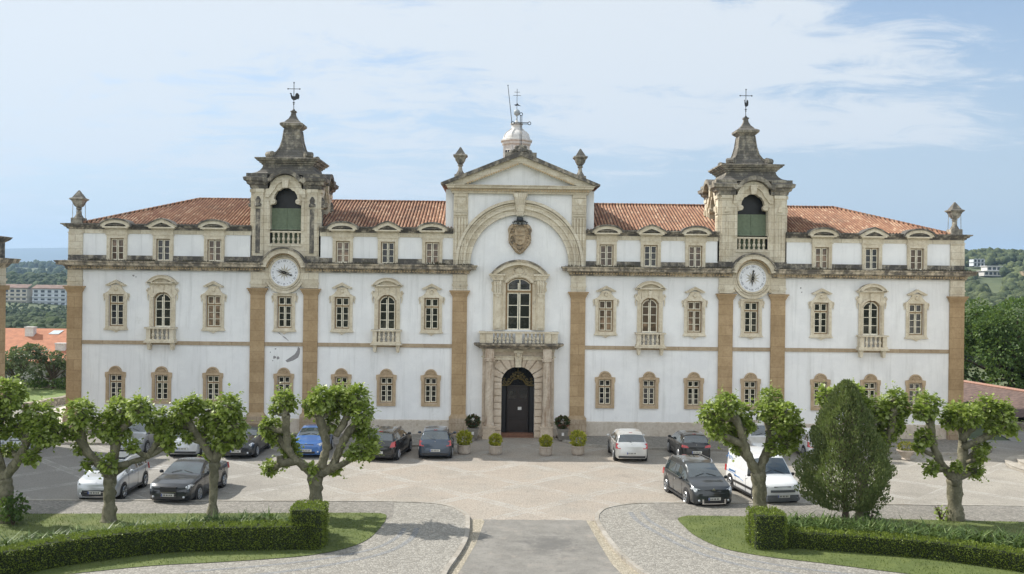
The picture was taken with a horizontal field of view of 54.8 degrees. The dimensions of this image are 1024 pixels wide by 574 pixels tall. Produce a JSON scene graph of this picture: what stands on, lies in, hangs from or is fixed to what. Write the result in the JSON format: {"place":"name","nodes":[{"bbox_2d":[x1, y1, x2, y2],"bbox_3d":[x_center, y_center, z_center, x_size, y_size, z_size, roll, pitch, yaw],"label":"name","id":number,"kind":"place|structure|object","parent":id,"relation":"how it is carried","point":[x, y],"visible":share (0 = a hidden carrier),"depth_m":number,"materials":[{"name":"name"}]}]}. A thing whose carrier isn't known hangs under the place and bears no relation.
{"place":"outdoors","nodes":[
{"label":"outdoors","id":0,"kind":"place"},
{"bbox_2d":[0,236,20,394],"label":"neighbouring wing","id":1,"kind":"structure","parent":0,"point":[5,263],"depth_m":55.13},
{"bbox_2d":[5,248,67,262],"bbox_3d":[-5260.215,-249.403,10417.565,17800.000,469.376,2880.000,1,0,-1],"label":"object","id":2,"kind":"structure","parent":0,"point":[32,254],"depth_m":9906.17,"materials":[{"name":"blue"}]},
{"bbox_2d":[11,388,65,402],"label":"lawn","id":3,"kind":"structure","parent":0,"point":[35,393],"depth_m":78.48,"materials":[{"name":"green plant"}]},
{"bbox_2d":[5,342,47,388],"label":"olive tree","id":4,"kind":"object","parent":3,"relation":"on","point":[30,353],"visible":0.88,"depth_m":79.42,"materials":[{"name":"green plant"}]},
{"bbox_2d":[31,348,65,388],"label":"olive tree","id":5,"kind":"object","parent":3,"relation":"on","point":[59,362],"visible":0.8,"depth_m":81.79,"materials":[{"name":"green plant"}]},
{"bbox_2d":[19,500,465,573],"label":"pavement","id":6,"kind":"structure","parent":0,"point":[432,546],"depth_m":32.29,"materials":[{"name":"stone"}]},
{"bbox_2d":[14,501,393,517],"bbox_3d":[-25.982,8.532,38.248,42.806,0.001,2.799,1,0,-2],"label":"cobbled band","id":7,"kind":"object","parent":6,"relation":"on","point":[69,507],"visible":0.71,"depth_m":38.98,"materials":[{"name":"beige stone"}]},
{"bbox_2d":[185,528,406,571],"bbox_3d":[-6.400,8.769,32.551,8.517,0.001,1.796,1,0,-43],"label":"pavement stripe","id":8,"kind":"object","parent":6,"relation":"on","point":[402,531],"visible":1,"depth_m":31.75,"materials":[{"name":"beige stone"}]},
{"bbox_2d":[255,528,418,573],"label":"pavement stripe","id":9,"kind":"object","parent":6,"relation":"on","point":[413,535],"visible":1,"depth_m":31.93,"materials":[{"name":"beige stone"}]},
{"bbox_2d":[6,264,1010,440],"bbox_3d":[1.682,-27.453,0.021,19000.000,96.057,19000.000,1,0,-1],"label":"terrain","id":10,"kind":"structure","parent":0,"point":[994,283],"depth_m":698.77,"materials":[{"name":"green plant"}]},
{"bbox_2d":[6,284,32,302],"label":"apartment block","id":11,"kind":"structure","parent":10,"relation":"on","point":[21,293],"depth_m":703.46,"materials":[{"name":"white paint"}]},
{"bbox_2d":[5,326,66,381],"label":"orange roofed house","id":12,"kind":"structure","parent":10,"relation":"on","point":[52,340],"depth_m":86.74,"materials":[{"name":"white paint"}]},
{"bbox_2d":[5,302,66,328],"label":"valley wood","id":13,"kind":"object","parent":10,"relation":"on","point":[37,317],"visible":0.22,"depth_m":389.68,"materials":[{"name":"green plant"}]},
{"bbox_2d":[6,271,66,287],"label":"hill wood","id":14,"kind":"object","parent":10,"relation":"on","point":[33,278],"visible":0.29,"depth_m":809.66,"materials":[{"name":"green plant"}]},
{"bbox_2d":[6,259,66,274],"bbox_3d":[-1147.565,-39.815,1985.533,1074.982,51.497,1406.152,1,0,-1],"label":"wood","id":15,"kind":"object","parent":10,"relation":"on","point":[51,266],"visible":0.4,"depth_m":1634.99,"materials":[{"name":"green plant"}]},
{"bbox_2d":[31,285,66,304],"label":"apartment block","id":16,"kind":"structure","parent":10,"relation":"on","point":[50,294],"depth_m":705.77,"materials":[{"name":"white paint"}]},
{"bbox_2d":[963,380,1023,429],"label":"garden outbuilding","id":17,"kind":"structure","parent":10,"relation":"on","point":[1014,395],"depth_m":72.86,"materials":[{"name":"stone"}]},
{"bbox_2d":[964,296,1023,388],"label":"broadleaf tree","id":18,"kind":"object","parent":10,"relation":"on","point":[1002,351],"visible":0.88,"depth_m":83.70,"materials":[{"name":"green plant"}]},
{"bbox_2d":[964,247,1023,366],"bbox_3d":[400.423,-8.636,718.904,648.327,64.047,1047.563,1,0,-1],"label":"hillside wood","id":19,"kind":"object","parent":10,"relation":"on","point":[1010,262],"visible":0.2,"depth_m":719.04,"materials":[{"name":"green plant"}]},
{"bbox_2d":[0,512,1023,573],"bbox_3d":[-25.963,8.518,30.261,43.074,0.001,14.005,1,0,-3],"label":"lawn","id":20,"kind":"structure","parent":0,"point":[158,558],"depth_m":34.79,"materials":[{"name":"green plant"}]},
{"bbox_2d":[0,490,30,524],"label":"bush","id":21,"kind":"object","parent":20,"relation":"on","point":[16,510],"visible":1,"depth_m":35.57,"materials":[{"name":"green plant"}]},
{"bbox_2d":[0,373,69,523],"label":"plane tree","id":22,"kind":"object","parent":20,"relation":"on","point":[27,429],"visible":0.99,"depth_m":35.97,"materials":[{"name":"green plant"}]},
{"bbox_2d":[61,387,182,522],"bbox_3d":[-14.538,6.239,36.410,4.685,5.210,2.187,1,0,-1],"label":"plane tree","id":23,"kind":"object","parent":20,"relation":"on","point":[112,431],"visible":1,"depth_m":36.31,"materials":[{"name":"green plant"}]},
{"bbox_2d":[0,508,289,546],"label":"strap leaf bed","id":24,"kind":"object","parent":20,"relation":"on","point":[207,518],"visible":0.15,"depth_m":33.65,"materials":[{"name":"green plant"}]},
{"bbox_2d":[0,498,329,573],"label":"clipped hedge","id":25,"kind":"object","parent":20,"relation":"on","point":[306,526],"visible":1,"depth_m":32.34,"materials":[{"name":"green plant"}]},
{"bbox_2d":[166,383,253,516],"bbox_3d":[-11.371,6.186,37.047,3.549,5.303,2.424,1,0,-1],"label":"plane tree","id":26,"kind":"object","parent":20,"relation":"on","point":[219,421],"visible":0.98,"depth_m":36.68,"materials":[{"name":"green plant"}]},
{"bbox_2d":[253,379,384,502],"bbox_3d":[-7.411,6.179,37.699,5.164,5.417,2.408,1,0,-1],"label":"plane tree","id":27,"kind":"object","parent":20,"relation":"on","point":[331,403],"visible":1,"depth_m":37.45,"materials":[{"name":"green plant"}]},
{"bbox_2d":[0,0,1023,249],"label":"sky","id":28,"kind":"structure","parent":0,"point":[907,111],"materials":[{"name":"blue"}]},
{"bbox_2d":[3,403,1023,504],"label":"plaza","id":29,"kind":"structure","parent":0,"point":[519,468],"depth_m":46.38,"materials":[{"name":"beige stone"}]},
{"bbox_2d":[77,452,149,498],"bbox_3d":[-16.908,7.991,41.936,2.120,1.560,4.158,1,0,-1],"label":"parked car","id":30,"kind":"object","parent":29,"relation":"on","point":[132,476],"visible":0.56,"depth_m":40.80,"materials":[{"name":"silver metal"}]},
{"bbox_2d":[110,415,164,452],"bbox_3d":[-19.927,7.798,52.790,2.160,1.873,4.428,1,0,-1],"label":"parked van","id":31,"kind":"object","parent":29,"relation":"on","point":[139,432],"visible":0.25,"depth_m":51.51,"materials":[{"name":"grey metal"}]},
{"bbox_2d":[150,457,229,500],"bbox_3d":[-13.659,8.069,41.937,2.220,1.483,4.828,1,0,4],"label":"parked car","id":32,"kind":"object","parent":29,"relation":"on","point":[184,479],"visible":0.96,"depth_m":40.58,"materials":[{"name":"grey paint"}]},
{"bbox_2d":[169,425,213,455],"bbox_3d":[-16.872,8.016,52.348,2.040,1.512,3.978,1,0,-1],"label":"parked car","id":33,"kind":"object","parent":29,"relation":"on","point":[186,448],"visible":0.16,"depth_m":50.47,"materials":[{"name":"silver metal"}]},
{"bbox_2d":[223,423,270,456],"bbox_3d":[-14.073,8.054,52.382,2.120,1.503,4.628,1,0,-1],"label":"parked car","id":34,"kind":"object","parent":29,"relation":"on","point":[254,446],"visible":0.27,"depth_m":50.87,"materials":[{"name":"grey paint"}]},
{"bbox_2d":[60,431,466,443],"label":"walkway","id":35,"kind":"structure","parent":29,"relation":"on","point":[415,438],"depth_m":56.43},
{"bbox_2d":[465,413,480,438],"bbox_3d":[-2.280,8.072,57.452,1.010,1.461,0.986,1,0,-1],"label":"tub shrub","id":36,"kind":"object","parent":35,"relation":"on","point":[473,428],"visible":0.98,"depth_m":57.20,"materials":[{"name":"green plant"}]},
{"bbox_2d":[293,423,333,455],"bbox_3d":[-10.575,8.112,52.537,2.020,1.472,3.828,1,0,-1],"label":"parked car","id":37,"kind":"object","parent":29,"relation":"on","point":[308,434],"visible":0.56,"depth_m":51.22,"materials":[{"name":"blue paint"}]},
{"bbox_2d":[368,425,411,459],"bbox_3d":[-6.518,8.105,52.211,2.140,1.584,4.528,1,0,7],"label":"parked car","id":38,"kind":"object","parent":29,"relation":"on","point":[397,443],"visible":0.62,"depth_m":50.55,"materials":[{"name":"black paint"}]},
{"bbox_2d":[418,426,456,457],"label":"parked car","id":39,"kind":"object","parent":29,"relation":"on","point":[436,440],"visible":1,"depth_m":50.98,"materials":[{"name":"blue paint"}]},
{"bbox_2d":[455,430,472,454],"bbox_3d":[-2.556,8.262,52.775,0.978,1.314,0.998,1,0,-1],"label":"potted shrub","id":40,"kind":"object","parent":29,"relation":"on","point":[464,447],"visible":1,"depth_m":52.53,"materials":[{"name":"plant"}]},
{"bbox_2d":[489,433,502,454],"bbox_3d":[-0.875,8.352,52.687,0.839,1.177,0.840,1,0,-1],"label":"potted shrub","id":41,"kind":"object","parent":29,"relation":"on","point":[495,447],"visible":1,"depth_m":52.49,"materials":[{"name":"plant"}]},
{"bbox_2d":[359,496,682,520],"bbox_3d":[0.616,8.955,39.891,14.000,0.001,4.050,1,0,-1],"label":"plaza edge","id":42,"kind":"object","parent":29,"relation":"on","point":[585,509],"visible":0.5,"depth_m":40.45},
{"bbox_2d":[538,434,552,455],"bbox_3d":[1.810,8.400,52.586,0.844,1.145,0.809,1,0,-1],"label":"potted shrub","id":43,"kind":"object","parent":29,"relation":"on","point":[545,449],"visible":1,"depth_m":52.38,"materials":[{"name":"plant"}]},
{"bbox_2d":[569,429,587,455],"bbox_3d":[3.551,8.298,52.862,1.044,1.392,1.081,1,0,-1],"label":"potted shrub","id":44,"kind":"object","parent":29,"relation":"on","point":[577,448],"visible":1,"depth_m":52.64,"materials":[{"name":"plant"}]},
{"bbox_2d":[606,428,647,460],"bbox_3d":[6.134,8.279,52.659,2.090,1.542,4.128,1,0,-1],"label":"parked car","id":45,"kind":"object","parent":29,"relation":"on","point":[626,443],"visible":1,"depth_m":50.89,"materials":[{"name":"silver metal"}]},
{"bbox_2d":[667,430,710,458],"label":"parked car","id":46,"kind":"object","parent":29,"relation":"on","point":[688,442],"visible":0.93,"depth_m":51.52,"materials":[{"name":"black paint"}]},
{"bbox_2d":[662,454,731,503],"bbox_3d":[7.909,8.219,42.276,2.190,1.704,4.388,1,0,-9],"label":"parked car","id":47,"kind":"object","parent":29,"relation":"on","point":[693,479],"visible":1,"depth_m":41.26,"materials":[{"name":"paint"}]},
{"bbox_2d":[725,446,799,501],"bbox_3d":[10.880,8.156,42.973,2.180,1.903,4.408,1,0,-10],"label":"parked van","id":48,"kind":"object","parent":29,"relation":"on","point":[781,481],"visible":0.64,"depth_m":42.05,"materials":[{"name":"white paint"}]},
{"bbox_2d":[747,420,782,456],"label":"parked car","id":49,"kind":"object","parent":29,"relation":"on","point":[755,438],"visible":0.13,"depth_m":52.35,"materials":[{"name":"silver metal"}]},
{"bbox_2d":[556,435,991,455],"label":"kerb","id":50,"kind":"structure","parent":29,"relation":"on","point":[723,449],"depth_m":54.73,"materials":[{"name":"stone"}]},
{"bbox_2d":[567,436,981,452],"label":"walkway","id":51,"kind":"structure","parent":29,"relation":"on","point":[945,445],"depth_m":56.92,"materials":[{"name":"beige stone"}]},
{"bbox_2d":[554,414,570,439],"bbox_3d":[2.950,8.140,57.494,1.001,1.452,1.009,1,0,-1],"label":"tub shrub","id":52,"kind":"object","parent":51,"relation":"on","point":[562,430],"visible":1,"depth_m":57.25,"materials":[{"name":"green plant"}]},
{"bbox_2d":[594,502,1023,573],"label":"kerb","id":53,"kind":"structure","parent":29,"relation":"on","point":[621,554],"depth_m":37.62,"materials":[{"name":"stone"}]},
{"bbox_2d":[896,441,913,460],"bbox_3d":[20.980,8.692,52.532,0.971,1.024,1.013,1,0,-1],"label":"flower bowl","id":54,"kind":"object","parent":29,"relation":"on","point":[906,453],"visible":0.84,"depth_m":52.33,"materials":[{"name":"concrete"}]},
{"bbox_2d":[1005,454,1023,471],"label":"stone steps","id":55,"kind":"structure","parent":29,"relation":"on","point":[1015,462],"depth_m":50.97,"materials":[{"name":"stone"}]},
{"bbox_2d":[53,82,978,439],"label":"seminary building","id":56,"kind":"structure","parent":0,"point":[519,288],"depth_m":58.87,"materials":[{"name":"white paint"}]},
{"bbox_2d":[105,366,125,402],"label":"window","id":57,"kind":"structure","parent":56,"relation":"in","point":[117,376],"depth_m":58.44,"materials":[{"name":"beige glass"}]},
{"bbox_2d":[97,218,134,259],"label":"window","id":58,"kind":"structure","parent":56,"relation":"in","point":[118,235],"depth_m":58.43,"materials":[{"name":"stone"}]},
{"bbox_2d":[103,280,129,331],"bbox_3d":[-23.457,1.126,58.504,1.590,3.120,0.470,1,0,-1],"label":"window","id":59,"kind":"structure","parent":56,"relation":"in","point":[118,297],"depth_m":58.44,"materials":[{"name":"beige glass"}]},
{"bbox_2d":[143,275,178,349],"bbox_3d":[-20.739,1.509,58.392,1.950,4.460,0.780,1,0,-1],"label":"window","id":60,"kind":"structure","parent":56,"relation":"in","point":[162,293],"depth_m":58.47,"materials":[{"name":"stone"}]},
{"bbox_2d":[151,366,171,403],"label":"window","id":61,"kind":"structure","parent":56,"relation":"in","point":[163,377],"depth_m":58.49,"materials":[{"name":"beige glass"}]},
{"bbox_2d":[145,218,177,260],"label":"window","id":62,"kind":"structure","parent":56,"relation":"in","point":[164,236],"depth_m":58.47,"materials":[{"name":"stone"}]},
{"bbox_2d":[202,367,222,401],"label":"window","id":63,"kind":"structure","parent":56,"relation":"in","point":[213,377],"depth_m":58.73,"materials":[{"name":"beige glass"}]},
{"bbox_2d":[196,219,229,261],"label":"window","id":64,"kind":"structure","parent":56,"relation":"in","point":[216,248],"depth_m":58.53,"materials":[{"name":"stone"}]},
{"bbox_2d":[200,281,226,332],"bbox_3d":[-17.718,1.196,58.594,1.590,3.120,0.470,1,0,-1],"label":"window","id":65,"kind":"structure","parent":56,"relation":"in","point":[215,298],"depth_m":58.54,"materials":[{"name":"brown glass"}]},
{"bbox_2d":[273,368,293,395],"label":"window","id":66,"kind":"structure","parent":56,"relation":"in","point":[284,376],"depth_m":58.60,"materials":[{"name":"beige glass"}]},
{"bbox_2d":[271,293,297,333],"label":"window","id":67,"kind":"structure","parent":56,"relation":"in","point":[285,322],"depth_m":58.77,"materials":[{"name":"stone"}]},
{"bbox_2d":[331,368,351,395],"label":"window","id":68,"kind":"structure","parent":56,"relation":"in","point":[341,374],"depth_m":58.66,"materials":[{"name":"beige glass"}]},
{"bbox_2d":[325,221,358,262],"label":"window","id":69,"kind":"structure","parent":56,"relation":"in","point":[342,238],"depth_m":58.64,"materials":[{"name":"stone"}]},
{"bbox_2d":[329,282,355,334],"bbox_3d":[-10.109,1.288,58.714,1.590,3.120,0.470,1,0,-1],"label":"window","id":70,"kind":"structure","parent":56,"relation":"in","point":[342,300],"depth_m":58.66,"materials":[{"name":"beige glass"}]},
{"bbox_2d":[376,369,396,405],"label":"window","id":71,"kind":"structure","parent":56,"relation":"in","point":[386,381],"depth_m":58.74,"materials":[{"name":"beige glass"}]},
{"bbox_2d":[370,278,403,352],"bbox_3d":[-7.432,1.670,58.601,1.950,4.460,0.780,1,0,-1],"label":"window","id":72,"kind":"structure","parent":56,"relation":"in","point":[387,290],"depth_m":58.69,"materials":[{"name":"stone"}]},
{"bbox_2d":[371,221,403,263],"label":"window","id":73,"kind":"structure","parent":56,"relation":"in","point":[387,242],"depth_m":58.69,"materials":[{"name":"stone"}]},
{"bbox_2d":[420,369,440,406],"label":"window","id":74,"kind":"structure","parent":56,"relation":"in","point":[430,390],"depth_m":58.74,"materials":[{"name":"beige stone"}]},
{"bbox_2d":[418,284,444,335],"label":"window","id":75,"kind":"structure","parent":56,"relation":"in","point":[431,301],"depth_m":58.77,"materials":[{"name":"stone"}]},
{"bbox_2d":[415,222,448,263],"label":"window","id":76,"kind":"structure","parent":56,"relation":"in","point":[432,240],"depth_m":58.73,"materials":[{"name":"stone"}]},
{"bbox_2d":[489,260,549,329],"bbox_3d":[0.423,0.465,58.724,3.600,4.180,0.780,1,0,-1],"label":"window","id":77,"kind":"structure","parent":56,"relation":"in","point":[517,305],"depth_m":58.79,"materials":[{"name":"stone"}]},
{"bbox_2d":[595,371,614,407],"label":"window","id":78,"kind":"structure","parent":56,"relation":"in","point":[604,390],"depth_m":58.90,"materials":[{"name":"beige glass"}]},
{"bbox_2d":[593,286,618,337],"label":"window","id":79,"kind":"structure","parent":56,"relation":"in","point":[605,303],"depth_m":58.92,"materials":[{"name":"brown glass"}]},
{"bbox_2d":[591,224,623,266],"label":"window","id":80,"kind":"structure","parent":56,"relation":"in","point":[605,255],"depth_m":58.89,"materials":[{"name":"stone"}]},
{"bbox_2d":[639,371,658,408],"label":"window","id":81,"kind":"structure","parent":56,"relation":"in","point":[649,383],"depth_m":58.96,"materials":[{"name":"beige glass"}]},
{"bbox_2d":[634,281,666,355],"bbox_3d":[8.245,1.860,58.847,1.950,4.460,0.780,1,0,-1],"label":"window","id":82,"kind":"structure","parent":56,"relation":"in","point":[650,298],"depth_m":58.93,"materials":[{"name":"stone"}]},
{"bbox_2d":[635,224,667,266],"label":"window","id":83,"kind":"structure","parent":56,"relation":"in","point":[650,242],"depth_m":58.93,"materials":[{"name":"stone"}]},
{"bbox_2d":[683,372,703,408],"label":"window","id":84,"kind":"structure","parent":56,"relation":"in","point":[693,384],"depth_m":59.00,"materials":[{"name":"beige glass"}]},
{"bbox_2d":[682,287,707,338],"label":"window","id":85,"kind":"structure","parent":56,"relation":"in","point":[694,304],"depth_m":58.99,"materials":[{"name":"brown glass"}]},
{"bbox_2d":[680,225,713,267],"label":"window","id":86,"kind":"structure","parent":56,"relation":"in","point":[695,247],"depth_m":58.97,"materials":[{"name":"stone"}]},
{"bbox_2d":[740,372,760,409],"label":"window","id":87,"kind":"structure","parent":56,"relation":"in","point":[748,383],"depth_m":59.22,"materials":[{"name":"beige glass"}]},
{"bbox_2d":[738,299,764,338],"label":"window","id":88,"kind":"structure","parent":56,"relation":"in","point":[751,321],"depth_m":59.21,"materials":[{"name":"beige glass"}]},
{"bbox_2d":[810,373,830,409],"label":"window","id":89,"kind":"structure","parent":56,"relation":"in","point":[819,378],"depth_m":59.09,"materials":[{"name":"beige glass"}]},
{"bbox_2d":[808,288,833,339],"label":"window","id":90,"kind":"structure","parent":56,"relation":"in","point":[821,306],"depth_m":59.10,"materials":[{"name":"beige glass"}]},
{"bbox_2d":[807,227,840,268],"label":"window","id":91,"kind":"structure","parent":56,"relation":"in","point":[820,244],"depth_m":59.09,"materials":[{"name":"stone"}]},
{"bbox_2d":[860,374,880,406],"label":"window","id":92,"kind":"structure","parent":56,"relation":"in","point":[873,385],"depth_m":59.22,"materials":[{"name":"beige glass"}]},
{"bbox_2d":[855,284,889,357],"bbox_3d":[21.553,2.021,59.056,1.950,4.460,0.780,1,0,-1],"label":"window","id":93,"kind":"structure","parent":56,"relation":"in","point":[871,296],"depth_m":59.13,"materials":[{"name":"stone"}]},
{"bbox_2d":[858,227,890,269],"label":"window","id":94,"kind":"structure","parent":56,"relation":"in","point":[870,244],"depth_m":59.13,"materials":[{"name":"stone"}]},
{"bbox_2d":[905,374,925,409],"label":"window","id":95,"kind":"structure","parent":56,"relation":"in","point":[915,381],"depth_m":59.19,"materials":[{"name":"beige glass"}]},
{"bbox_2d":[903,289,929,340],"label":"window","id":96,"kind":"structure","parent":56,"relation":"in","point":[916,307],"depth_m":59.21,"materials":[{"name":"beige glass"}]},
{"bbox_2d":[901,228,936,269],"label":"window","id":97,"kind":"structure","parent":56,"relation":"in","point":[914,255],"depth_m":59.18,"materials":[{"name":"stone"}]},
{"bbox_2d":[458,519,620,573],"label":"road","id":98,"kind":"structure","parent":0,"point":[544,546],"depth_m":33.58,"materials":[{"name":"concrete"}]},
{"bbox_2d":[19,499,469,573],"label":"kerb","id":99,"kind":"structure","parent":98,"relation":"on","point":[454,559],"depth_m":39.92,"materials":[{"name":"stone"}]},
{"bbox_2d":[448,519,483,573],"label":"curb","id":100,"kind":"structure","parent":98,"relation":"on","point":[476,525],"depth_m":34.33,"materials":[{"name":"beige stone"}]},
{"bbox_2d":[586,520,638,573],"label":"gravel strip","id":101,"kind":"object","parent":98,"relation":"on","point":[620,565],"visible":0.79,"depth_m":33.12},
{"bbox_2d":[599,503,1023,573],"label":"pavement","id":102,"kind":"structure","parent":0,"point":[646,549],"depth_m":33.04,"materials":[{"name":"stone"}]},
{"bbox_2d":[628,512,796,573],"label":"pavement stripe","id":103,"kind":"object","parent":102,"relation":"on","point":[634,517],"visible":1,"depth_m":33.53,"materials":[{"name":"beige stone"}]},
{"bbox_2d":[640,512,852,573],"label":"pavement stripe","id":104,"kind":"object","parent":102,"relation":"on","point":[643,514],"visible":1,"depth_m":33.19,"materials":[{"name":"white stone"}]},
{"bbox_2d":[650,503,1023,521],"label":"cobbled band","id":105,"kind":"object","parent":102,"relation":"on","point":[670,511],"visible":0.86,"depth_m":39.62,"materials":[{"name":"beige stone"}]},
{"bbox_2d":[678,515,1023,573],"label":"lawn","id":106,"kind":"structure","parent":0,"point":[908,565],"depth_m":33.35,"materials":[{"name":"green plant"}]},
{"bbox_2d":[694,380,806,508],"bbox_3d":[9.273,6.369,38.291,4.477,5.457,2.569,1,0,-1],"label":"plane tree","id":107,"kind":"object","parent":106,"relation":"on","point":[784,432],"visible":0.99,"depth_m":38.09,"materials":[{"name":"green plant"}]},
{"bbox_2d":[792,378,897,519],"bbox_3d":[12.820,6.280,37.421,4.188,5.640,3.826,1,0,-1],"label":"conifer","id":108,"kind":"object","parent":106,"relation":"on","point":[818,456],"visible":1,"depth_m":36.73,"materials":[{"name":"green plant"}]},
{"bbox_2d":[813,377,916,520],"bbox_3d":[13.815,6.313,38.315,3.987,5.618,1.983,1,0,-1],"label":"plane tree","id":109,"kind":"object","parent":106,"relation":"on","point":[891,414],"visible":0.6,"depth_m":38.06,"materials":[{"name":"green plant"}]},
{"bbox_2d":[744,505,1023,571],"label":"clipped hedge","id":110,"kind":"object","parent":106,"relation":"on","point":[766,527],"visible":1,"depth_m":33.27,"materials":[{"name":"green plant"}]},
{"bbox_2d":[783,507,1023,549],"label":"strap leaf bed","id":111,"kind":"object","parent":106,"relation":"on","point":[999,538],"visible":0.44,"depth_m":34.11,"materials":[{"name":"green plant"}]},
{"bbox_2d":[909,387,1022,521],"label":"plane tree","id":112,"kind":"object","parent":106,"relation":"on","point":[964,420],"visible":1,"depth_m":38.19,"materials":[{"name":"green plant"}]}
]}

